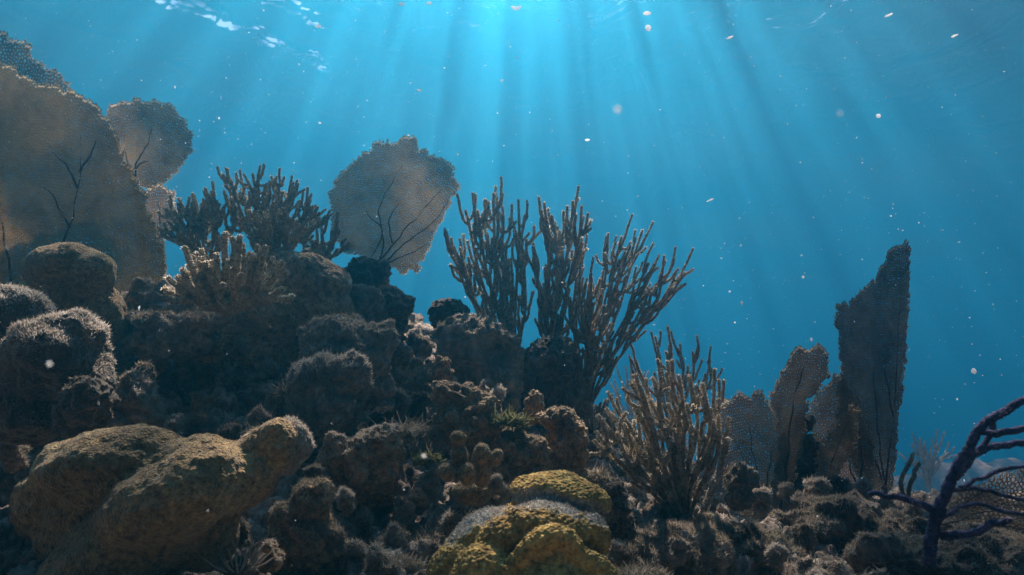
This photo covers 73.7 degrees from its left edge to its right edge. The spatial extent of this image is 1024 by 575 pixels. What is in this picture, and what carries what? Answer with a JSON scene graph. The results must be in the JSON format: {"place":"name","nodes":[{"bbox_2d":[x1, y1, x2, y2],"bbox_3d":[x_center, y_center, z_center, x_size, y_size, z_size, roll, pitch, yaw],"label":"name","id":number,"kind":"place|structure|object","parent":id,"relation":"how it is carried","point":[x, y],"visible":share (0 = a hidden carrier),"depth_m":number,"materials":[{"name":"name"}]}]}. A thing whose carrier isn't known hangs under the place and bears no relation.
{"place":"outdoors","nodes":[
{"label":"outdoors","id":0,"kind":"place"},
{"bbox_2d":[0,0,1023,409],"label":"water","id":1,"kind":"structure","parent":0,"point":[932,150],"depth_m":13.45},
{"bbox_2d":[3,0,1004,565],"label":"marine snow","id":2,"kind":"structure","parent":1,"relation":"in","point":[567,172],"depth_m":2.88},
{"bbox_2d":[0,272,1023,574],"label":"reef ground","id":3,"kind":"structure","parent":0,"point":[14,550],"depth_m":1.24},
{"bbox_2d":[0,442,33,474],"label":"dead coral lump","id":4,"kind":"object","parent":3,"relation":"on","point":[13,457],"visible":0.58,"depth_m":1.07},
{"bbox_2d":[4,464,29,497],"bbox_3d":[-0.703,0.282,0.980,0.045,0.058,0.036,-9,-16,33],"label":"dead coral lump","id":5,"kind":"object","parent":3,"relation":"on","point":[19,475],"visible":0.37,"depth_m":0.97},
{"bbox_2d":[0,282,56,345],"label":"boulder coral","id":6,"kind":"object","parent":3,"relation":"on","point":[18,302],"visible":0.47,"depth_m":1.12},
{"bbox_2d":[0,29,74,283],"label":"sea fan","id":7,"kind":"object","parent":3,"relation":"on","point":[8,47],"visible":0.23,"depth_m":2.09},
{"bbox_2d":[0,305,117,445],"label":"boulder coral","id":8,"kind":"object","parent":3,"relation":"on","point":[71,343],"visible":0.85,"depth_m":1.00},
{"bbox_2d":[20,241,130,342],"bbox_3d":[-0.895,0.014,1.391,0.211,0.225,0.155,0,-13,0],"label":"dome coral","id":9,"kind":"object","parent":3,"relation":"on","point":[67,275],"visible":0.84,"depth_m":1.35},
{"bbox_2d":[0,61,167,293],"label":"sea fan","id":10,"kind":"object","parent":3,"relation":"on","point":[10,253],"visible":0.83,"depth_m":1.73},
{"bbox_2d":[51,373,120,439],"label":"boulder coral","id":11,"kind":"object","parent":3,"relation":"on","point":[86,403],"visible":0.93,"depth_m":0.96},
{"bbox_2d":[111,340,133,370],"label":"dead coral lump","id":12,"kind":"object","parent":3,"relation":"on","point":[122,353],"visible":0.78,"depth_m":1.37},
{"bbox_2d":[108,366,169,427],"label":"knobby coral","id":13,"kind":"object","parent":3,"relation":"on","point":[136,391],"visible":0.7,"depth_m":1.09},
{"bbox_2d":[135,359,157,382],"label":"dead coral lump","id":14,"kind":"object","parent":3,"relation":"on","point":[149,368],"visible":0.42,"depth_m":1.27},
{"bbox_2d":[106,97,193,277],"bbox_3d":[-1.141,-0.270,2.106,0.282,0.677,0.071,-1,-13,6],"label":"sea fan","id":15,"kind":"object","parent":3,"relation":"on","point":[178,132],"visible":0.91,"depth_m":2.15},
{"bbox_2d":[122,275,179,330],"bbox_3d":[-0.813,0.043,1.504,0.178,0.143,0.109,0,-13,0],"label":"crusted rock","id":16,"kind":"object","parent":3,"relation":"on","point":[145,293],"visible":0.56,"depth_m":1.47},
{"bbox_2d":[9,417,299,574],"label":"lobed coral","id":17,"kind":"object","parent":3,"relation":"on","point":[139,499],"visible":1,"depth_m":0.80},
{"bbox_2d":[280,415,315,475],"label":"furry coral","id":18,"kind":"object","parent":17,"relation":"on","point":[305,442],"visible":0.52,"depth_m":0.87},
{"bbox_2d":[135,183,177,275],"bbox_3d":[-1.206,-0.149,2.371,0.306,0.491,0.105,-10,-16,38],"label":"sea fan","id":19,"kind":"object","parent":3,"relation":"on","point":[161,197],"visible":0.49,"depth_m":2.45},
{"bbox_2d":[148,358,171,374],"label":"dead coral lump","id":20,"kind":"object","parent":3,"relation":"on","point":[161,366],"visible":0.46,"depth_m":1.47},
{"bbox_2d":[160,412,185,436],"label":"dead coral lump","id":21,"kind":"object","parent":3,"relation":"on","point":[175,423],"visible":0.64,"depth_m":1.23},
{"bbox_2d":[119,308,233,362],"bbox_3d":[-0.696,0.094,1.425,0.236,0.126,0.154,0,-13,0],"label":"crusted rock","id":22,"kind":"object","parent":3,"relation":"on","point":[154,335],"visible":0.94,"depth_m":1.38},
{"bbox_2d":[185,410,211,436],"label":"dead coral lump","id":23,"kind":"object","parent":3,"relation":"on","point":[197,420],"visible":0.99,"depth_m":1.27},
{"bbox_2d":[156,181,249,260],"bbox_3d":[-0.800,-0.156,1.762,0.246,0.194,0.139,-3,-13,14],"label":"sea rod","id":24,"kind":"object","parent":3,"relation":"on","point":[195,229],"visible":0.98,"depth_m":1.76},
{"bbox_2d":[161,231,295,317],"bbox_3d":[-0.549,-0.029,1.294,0.290,0.174,0.166,0,-13,0],"label":"sea rod","id":25,"kind":"object","parent":3,"relation":"on","point":[241,280],"visible":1,"depth_m":1.26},
{"bbox_2d":[215,421,242,440],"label":"dead coral lump","id":26,"kind":"object","parent":3,"relation":"on","point":[231,431],"visible":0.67,"depth_m":1.22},
{"bbox_2d":[204,541,278,574],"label":"anemone","id":27,"kind":"object","parent":3,"relation":"on","point":[240,564],"visible":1,"depth_m":0.81},
{"bbox_2d":[237,515,252,547],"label":"dead coral lump","id":28,"kind":"object","parent":3,"relation":"on","point":[244,540],"visible":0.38,"depth_m":0.89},
{"bbox_2d":[243,403,271,428],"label":"dead coral lump","id":29,"kind":"object","parent":3,"relation":"on","point":[258,414],"visible":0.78,"depth_m":1.27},
{"bbox_2d":[255,537,284,573],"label":"dead coral lump","id":30,"kind":"object","parent":3,"relation":"on","point":[275,564],"visible":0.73,"depth_m":0.87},
{"bbox_2d":[216,163,331,257],"bbox_3d":[-0.645,-0.188,1.832,0.268,0.313,0.246,0,-13,0],"label":"sea rod","id":31,"kind":"object","parent":3,"relation":"on","point":[253,199],"visible":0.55,"depth_m":1.86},
{"bbox_2d":[263,388,286,418],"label":"dead coral lump","id":32,"kind":"object","parent":3,"relation":"on","point":[275,406],"visible":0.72,"depth_m":1.37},
{"bbox_2d":[217,247,355,371],"bbox_3d":[-0.597,0.088,1.664,0.443,0.361,0.268,0,-13,0],"label":"cap coral","id":33,"kind":"object","parent":3,"relation":"on","point":[318,285],"visible":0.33,"depth_m":1.57},
{"bbox_2d":[241,190,315,253],"bbox_3d":[-0.569,-0.142,1.676,0.156,0.160,0.171,8,-15,-32],"label":"sea plume","id":34,"kind":"object","parent":33,"relation":"on","point":[272,233],"visible":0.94,"depth_m":1.66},
{"bbox_2d":[349,283,387,323],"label":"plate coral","id":35,"kind":"object","parent":33,"relation":"on","point":[369,302],"visible":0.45,"depth_m":1.68},
{"bbox_2d":[263,474,346,574],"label":"lobed coral","id":36,"kind":"object","parent":3,"relation":"on","point":[303,544],"visible":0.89,"depth_m":0.95},
{"bbox_2d":[302,462,327,479],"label":"dead coral lump","id":37,"kind":"object","parent":3,"relation":"on","point":[314,470],"visible":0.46,"depth_m":1.07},
{"bbox_2d":[290,211,355,260],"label":"sea rod","id":38,"kind":"object","parent":3,"relation":"on","point":[323,248],"visible":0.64,"depth_m":1.97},
{"bbox_2d":[284,347,375,438],"bbox_3d":[-0.341,0.196,1.286,0.174,0.176,0.142,0,-13,0],"label":"furry coral","id":39,"kind":"object","parent":3,"relation":"on","point":[328,390],"visible":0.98,"depth_m":1.24},
{"bbox_2d":[319,522,346,555],"bbox_3d":[-0.250,0.354,0.961,0.046,0.051,0.044,0,-13,0],"label":"dead coral lump","id":40,"kind":"object","parent":3,"relation":"on","point":[334,535],"visible":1,"depth_m":0.95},
{"bbox_2d":[336,485,357,517],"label":"dead coral lump","id":41,"kind":"object","parent":3,"relation":"on","point":[346,500],"visible":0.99,"depth_m":1.02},
{"bbox_2d":[296,312,400,412],"bbox_3d":[-0.335,0.147,1.388,0.204,0.221,0.182,7,-15,-27],"label":"folded coral","id":42,"kind":"object","parent":3,"relation":"on","point":[377,343],"visible":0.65,"depth_m":1.36},
{"bbox_2d":[339,535,368,573],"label":"dead coral lump","id":43,"kind":"object","parent":3,"relation":"on","point":[352,550],"visible":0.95,"depth_m":0.95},
{"bbox_2d":[316,422,406,512],"bbox_3d":[-0.252,0.302,1.144,0.151,0.158,0.138,11,-17,-40],"label":"ridged coral","id":44,"kind":"object","parent":3,"relation":"on","point":[366,466],"visible":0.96,"depth_m":1.11},
{"bbox_2d":[353,505,374,537],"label":"dead coral lump","id":45,"kind":"object","parent":3,"relation":"on","point":[363,521],"visible":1,"depth_m":1.02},
{"bbox_2d":[344,256,392,287],"bbox_3d":[-0.409,-0.017,1.920,0.144,0.149,0.116,0,-13,0],"label":"ball sponge","id":46,"kind":"object","parent":3,"relation":"on","point":[365,270],"visible":0.48,"depth_m":1.89},
{"bbox_2d":[362,539,394,574],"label":"dead coral lump","id":47,"kind":"object","parent":3,"relation":"on","point":[376,551],"visible":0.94,"depth_m":0.89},
{"bbox_2d":[368,404,396,426],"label":"dead coral lump","id":48,"kind":"object","parent":3,"relation":"on","point":[378,415],"visible":0.69,"depth_m":1.46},
{"bbox_2d":[327,135,460,274],"bbox_3d":[-0.348,-0.203,1.982,0.408,0.475,0.093,-2,-13,9],"label":"sea fan","id":49,"kind":"object","parent":3,"relation":"on","point":[399,238],"visible":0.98,"depth_m":1.99},
{"bbox_2d":[377,520,410,548],"bbox_3d":[-0.169,0.360,0.981,0.047,0.059,0.050,7,-15,-29],"label":"dead coral lump","id":50,"kind":"object","parent":3,"relation":"on","point":[394,534],"visible":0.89,"depth_m":0.97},
{"bbox_2d":[379,284,416,341],"bbox_3d":[-0.307,0.076,1.747,0.125,0.167,0.132,0,-13,0],"label":"ball sponge","id":51,"kind":"object","parent":3,"relation":"on","point":[399,306],"visible":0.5,"depth_m":1.72},
{"bbox_2d":[393,367,406,389],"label":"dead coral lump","id":52,"kind":"object","parent":3,"relation":"on","point":[399,378],"visible":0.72,"depth_m":1.57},
{"bbox_2d":[372,547,428,574],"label":"algae tuft","id":53,"kind":"object","parent":3,"relation":"on","point":[397,561],"visible":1,"depth_m":0.89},
{"bbox_2d":[390,387,412,422],"bbox_3d":[-0.240,0.253,1.481,0.052,0.081,0.051,9,-16,-34],"label":"dead coral lump","id":54,"kind":"object","parent":3,"relation":"on","point":[401,398],"visible":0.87,"depth_m":1.47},
{"bbox_2d":[390,341,414,370],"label":"dead coral lump","id":55,"kind":"object","parent":3,"relation":"on","point":[402,355],"visible":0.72,"depth_m":1.71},
{"bbox_2d":[390,495,417,531],"bbox_3d":[-0.171,0.358,1.080,0.042,0.068,0.042,13,-18,-43],"label":"dead coral lump","id":56,"kind":"object","parent":3,"relation":"on","point":[404,513],"visible":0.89,"depth_m":1.07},
{"bbox_2d":[368,408,447,450],"bbox_3d":[-0.178,0.254,1.197,0.137,0.091,0.127,-4,-14,17],"label":"algae tuft","id":57,"kind":"object","parent":3,"relation":"on","point":[419,432],"visible":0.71,"depth_m":1.18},
{"bbox_2d":[406,356,426,388],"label":"dead coral lump","id":58,"kind":"object","parent":3,"relation":"on","point":[417,360],"visible":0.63,"depth_m":1.62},
{"bbox_2d":[407,488,428,514],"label":"dead coral lump","id":59,"kind":"object","parent":3,"relation":"on","point":[419,496],"visible":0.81,"depth_m":1.09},
{"bbox_2d":[407,391,429,418],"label":"dead coral lump","id":60,"kind":"object","parent":3,"relation":"on","point":[419,399],"visible":0.77,"depth_m":1.51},
{"bbox_2d":[405,332,432,359],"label":"dead coral lump","id":61,"kind":"object","parent":3,"relation":"on","point":[420,345],"visible":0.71,"depth_m":1.76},
{"bbox_2d":[397,357,457,391],"bbox_3d":[-0.181,0.193,1.498,0.144,0.091,0.108,0,-13,0],"label":"algae tuft","id":62,"kind":"object","parent":3,"relation":"on","point":[416,378],"visible":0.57,"depth_m":1.49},
{"bbox_2d":[410,447,445,471],"bbox_3d":[-0.138,0.281,1.118,0.064,0.040,0.055,0,-13,0],"label":"algae tuft","id":63,"kind":"object","parent":3,"relation":"on","point":[430,457],"visible":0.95,"depth_m":1.11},
{"bbox_2d":[415,467,441,503],"bbox_3d":[-0.139,0.325,1.129,0.051,0.061,0.043,-12,-18,42],"label":"dead coral lump","id":64,"kind":"object","parent":3,"relation":"on","point":[428,483],"visible":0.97,"depth_m":1.12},
{"bbox_2d":[430,354,453,380],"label":"knob coral","id":65,"kind":"object","parent":3,"relation":"on","point":[441,366],"visible":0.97,"depth_m":1.39},
{"bbox_2d":[427,297,469,333],"bbox_3d":[-0.164,0.084,1.780,0.112,0.121,0.105,0,-13,0],"label":"ball sponge","id":66,"kind":"object","parent":3,"relation":"on","point":[442,310],"visible":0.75,"depth_m":1.75},
{"bbox_2d":[437,508,462,536],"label":"dead coral lump","id":67,"kind":"object","parent":3,"relation":"on","point":[451,520],"visible":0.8,"depth_m":1.02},
{"bbox_2d":[430,379,504,463],"bbox_3d":[-0.081,0.240,1.230,0.136,0.151,0.113,0,-13,0],"label":"folded coral","id":68,"kind":"object","parent":3,"relation":"on","point":[465,407],"visible":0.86,"depth_m":1.21},
{"bbox_2d":[438,429,503,506],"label":"finger coral","id":69,"kind":"object","parent":3,"relation":"on","point":[470,487],"visible":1,"depth_m":1.02},
{"bbox_2d":[433,312,525,406],"bbox_3d":[-0.075,0.167,1.552,0.218,0.224,0.170,7,-15,-27],"label":"boulder coral","id":70,"kind":"object","parent":3,"relation":"on","point":[476,349],"visible":0.87,"depth_m":1.50},
{"bbox_2d":[443,176,535,345],"bbox_3d":[-0.049,-0.004,1.840,0.277,0.562,0.199,5,-14,-22],"label":"sea rod","id":71,"kind":"object","parent":3,"relation":"on","point":[505,287],"visible":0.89,"depth_m":1.86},
{"bbox_2d":[476,472,511,508],"bbox_3d":[-0.030,0.323,1.075,0.063,0.067,0.067,0,-13,0],"label":"rock","id":72,"kind":"object","parent":3,"relation":"on","point":[499,490],"visible":0.64,"depth_m":1.05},
{"bbox_2d":[0,275,1023,574],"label":"turf algae","id":73,"kind":"object","parent":3,"relation":"on","point":[418,533],"visible":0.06,"depth_m":1.10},
{"bbox_2d":[502,395,522,416],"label":"dead coral lump","id":74,"kind":"object","parent":3,"relation":"on","point":[514,400],"visible":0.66,"depth_m":1.47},
{"bbox_2d":[426,470,617,574],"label":"brain coral","id":75,"kind":"object","parent":3,"relation":"on","point":[549,522],"visible":1,"depth_m":0.78},
{"bbox_2d":[492,427,553,496],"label":"ridged coral","id":76,"kind":"object","parent":3,"relation":"on","point":[524,453],"visible":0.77,"depth_m":1.17},
{"bbox_2d":[483,402,535,437],"bbox_3d":[-0.008,0.234,1.198,0.106,0.064,0.078,0,-13,0],"label":"algae tuft","id":77,"kind":"object","parent":76,"relation":"on","point":[512,419],"visible":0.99,"depth_m":1.19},
{"bbox_2d":[523,389,544,425],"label":"knob coral","id":78,"kind":"object","parent":3,"relation":"on","point":[533,402],"visible":0.9,"depth_m":1.33},
{"bbox_2d":[520,334,588,416],"bbox_3d":[0.073,0.210,1.582,0.210,0.212,0.164,0,-13,0],"label":"boulder coral","id":79,"kind":"object","parent":3,"relation":"on","point":[548,374],"visible":0.75,"depth_m":1.53},
{"bbox_2d":[514,185,592,337],"bbox_3d":[0.105,0.005,1.768,0.207,0.517,0.203,0,-13,0],"label":"sea rod","id":80,"kind":"object","parent":79,"relation":"on","point":[548,307],"visible":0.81,"depth_m":1.76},
{"bbox_2d":[535,404,589,475],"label":"ridged coral","id":81,"kind":"object","parent":3,"relation":"on","point":[567,438],"visible":0.67,"depth_m":1.25},
{"bbox_2d":[580,389,613,435],"bbox_3d":[0.194,0.306,1.613,0.082,0.151,0.199,-6,-14,25],"label":"sea whip","id":82,"kind":"object","parent":3,"relation":"on","point":[588,413],"visible":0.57,"depth_m":1.58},
{"bbox_2d":[580,459,616,483],"bbox_3d":[0.149,0.329,1.207,0.069,0.053,0.067,0,-13,0],"label":"algae tuft","id":83,"kind":"object","parent":3,"relation":"on","point":[597,475],"visible":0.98,"depth_m":1.19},
{"bbox_2d":[587,437,610,461],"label":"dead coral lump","id":84,"kind":"object","parent":3,"relation":"on","point":[591,447],"visible":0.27,"depth_m":1.46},
{"bbox_2d":[605,479,634,540],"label":"knob coral","id":85,"kind":"object","parent":3,"relation":"on","point":[619,520],"visible":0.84,"depth_m":0.98},
{"bbox_2d":[610,536,640,570],"bbox_3d":[0.156,0.365,0.932,0.046,0.052,0.042,0,-13,0],"label":"dead coral lump","id":86,"kind":"object","parent":3,"relation":"on","point":[624,551],"visible":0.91,"depth_m":0.93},
{"bbox_2d":[562,213,693,412],"bbox_3d":[0.287,0.060,1.686,0.329,0.505,0.198,0,-13,0],"label":"sea rod","id":87,"kind":"object","parent":3,"relation":"on","point":[589,318],"visible":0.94,"depth_m":1.69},
{"bbox_2d":[610,347,653,425],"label":"sea rod","id":88,"kind":"object","parent":3,"relation":"on","point":[630,410],"visible":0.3,"depth_m":4.60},
{"bbox_2d":[614,557,673,574],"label":"algae tuft","id":89,"kind":"object","parent":3,"relation":"on","point":[646,569],"visible":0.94,"depth_m":0.84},
{"bbox_2d":[590,358,730,518],"bbox_3d":[0.261,0.262,1.161,0.266,0.298,0.168,0,-13,0],"label":"sea rod","id":90,"kind":"object","parent":3,"relation":"on","point":[654,460],"visible":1,"depth_m":1.16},
{"bbox_2d":[605,518,740,574],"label":"crusted rock","id":91,"kind":"object","parent":3,"relation":"on","point":[683,548],"visible":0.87,"depth_m":0.96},
{"bbox_2d":[628,325,723,441],"bbox_3d":[0.470,0.281,1.935,0.298,0.343,0.187,0,-13,0],"label":"sea rod","id":92,"kind":"object","parent":3,"relation":"on","point":[681,364],"visible":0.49,"depth_m":1.95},
{"bbox_2d":[693,437,732,525],"bbox_3d":[0.319,0.311,1.087,0.080,0.149,0.041,-8,-15,30],"label":"sea whip","id":93,"kind":"object","parent":3,"relation":"on","point":[711,490],"visible":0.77,"depth_m":1.08,"materials":[{"name":"soft brown"}]},
{"bbox_2d":[723,461,759,511],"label":"knob coral","id":94,"kind":"object","parent":3,"relation":"on","point":[739,494],"visible":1,"depth_m":1.28},
{"bbox_2d":[715,389,783,518],"bbox_3d":[0.534,0.391,1.542,0.147,0.325,0.106,9,-16,-34],"label":"sea fan","id":95,"kind":"object","parent":3,"relation":"on","point":[752,437],"visible":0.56,"depth_m":1.55},
{"bbox_2d":[694,509,807,572],"bbox_3d":[0.362,0.404,1.050,0.184,0.124,0.114,0,-13,0],"label":"crusted rock","id":96,"kind":"object","parent":3,"relation":"on","point":[754,538],"visible":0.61,"depth_m":1.03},
{"bbox_2d":[751,486,772,517],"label":"dead coral lump","id":97,"kind":"object","parent":3,"relation":"on","point":[762,507],"visible":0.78,"depth_m":1.32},
{"bbox_2d":[763,540,789,573],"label":"dead coral lump","id":98,"kind":"object","parent":3,"relation":"on","point":[776,554],"visible":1,"depth_m":0.97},
{"bbox_2d":[776,481,794,507],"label":"dead coral lump","id":99,"kind":"object","parent":3,"relation":"on","point":[786,491],"visible":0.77,"depth_m":1.37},
{"bbox_2d":[768,343,831,512],"bbox_3d":[0.629,0.343,1.519,0.213,0.442,0.081,6,-14,-23],"label":"sea fan","id":100,"kind":"object","parent":3,"relation":"on","point":[798,395],"visible":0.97,"depth_m":1.52},
{"bbox_2d":[775,411,829,492],"bbox_3d":[0.689,0.411,1.613,0.159,0.238,0.136,0,-13,0],"label":"crusted rock","id":101,"kind":"object","parent":3,"relation":"on","point":[806,466],"visible":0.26,"depth_m":1.57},
{"bbox_2d":[789,519,817,553],"bbox_3d":[0.459,0.397,1.081,0.051,0.065,0.046,0,-13,0],"label":"dead coral lump","id":102,"kind":"object","parent":3,"relation":"on","point":[803,535],"visible":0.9,"depth_m":1.07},
{"bbox_2d":[802,475,831,496],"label":"dead coral lump","id":103,"kind":"object","parent":3,"relation":"on","point":[819,485],"visible":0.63,"depth_m":1.27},
{"bbox_2d":[813,402,860,478],"bbox_3d":[0.641,0.347,1.410,0.209,0.222,0.089,9,-16,-35],"label":"sea fan","id":104,"kind":"object","parent":3,"relation":"on","point":[847,447],"visible":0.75,"depth_m":1.45},
{"bbox_2d":[827,474,851,495],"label":"dead coral lump","id":105,"kind":"object","parent":3,"relation":"on","point":[838,485],"visible":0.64,"depth_m":1.42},
{"bbox_2d":[808,373,876,488],"bbox_3d":[0.814,0.377,1.669,0.171,0.337,0.081,0,-13,0],"label":"sea fan","id":106,"kind":"object","parent":3,"relation":"on","point":[829,390],"visible":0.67,"depth_m":1.68},
{"bbox_2d":[780,489,908,555],"bbox_3d":[0.583,0.450,1.205,0.222,0.196,0.172,0,-13,0],"label":"crusted rock","id":107,"kind":"object","parent":3,"relation":"on","point":[840,521],"visible":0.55,"depth_m":1.16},
{"bbox_2d":[832,238,911,498],"bbox_3d":[0.905,0.222,1.735,0.277,0.702,0.143,4,-14,-17],"label":"sea fan","id":108,"kind":"object","parent":3,"relation":"on","point":[872,350],"visible":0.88,"depth_m":1.74},
{"bbox_2d":[885,505,912,523],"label":"dead coral lump","id":109,"kind":"object","parent":3,"relation":"on","point":[901,516],"visible":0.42,"depth_m":1.27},
{"bbox_2d":[896,452,921,504],"bbox_3d":[0.900,0.436,1.547,0.068,0.127,0.052,-8,-15,32],"label":"sea whip","id":110,"kind":"object","parent":3,"relation":"on","point":[910,483],"visible":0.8,"depth_m":1.55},
{"bbox_2d":[903,503,924,517],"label":"dead coral lump","id":111,"kind":"object","parent":3,"relation":"on","point":[912,510],"visible":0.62,"depth_m":1.27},
{"bbox_2d":[901,515,927,534],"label":"dead coral lump","id":112,"kind":"object","parent":3,"relation":"on","point":[918,524],"visible":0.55,"depth_m":1.22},
{"bbox_2d":[899,429,957,489],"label":"sea rod","id":113,"kind":"object","parent":3,"relation":"on","point":[929,470],"visible":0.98,"depth_m":5.46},
{"bbox_2d":[842,519,1023,574],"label":"crusted rock","id":114,"kind":"object","parent":3,"relation":"on","point":[999,550],"visible":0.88,"depth_m":0.98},
{"bbox_2d":[867,396,1023,567],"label":"branching coral","id":115,"kind":"object","parent":3,"relation":"on","point":[964,459],"visible":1,"depth_m":0.80},
{"bbox_2d":[940,469,1023,534],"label":"sea fan","id":116,"kind":"object","parent":3,"relation":"on","point":[978,512],"visible":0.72,"depth_m":1.25},
{"bbox_2d":[951,491,1023,511],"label":"sea fan","id":117,"kind":"object","parent":3,"relation":"on","point":[985,494],"visible":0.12,"depth_m":1.58},
{"bbox_2d":[156,0,1023,465],"label":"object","id":118,"kind":"structure","parent":0,"point":[957,424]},
{"bbox_2d":[716,465,913,481],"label":"seabed","id":119,"kind":"structure","parent":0,"point":[898,470],"depth_m":73.04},
{"bbox_2d":[876,458,1023,493],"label":"reef hill","id":120,"kind":"structure","parent":0,"point":[979,467],"depth_m":10.81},
{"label":"dead coral lump","id":121,"kind":"object","parent":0,"visible":0},
{"bbox_2d":[847,478,873,499],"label":"dead coral lump","id":122,"kind":"object","parent":121,"relation":"on","point":[864,486],"visible":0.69,"depth_m":1.37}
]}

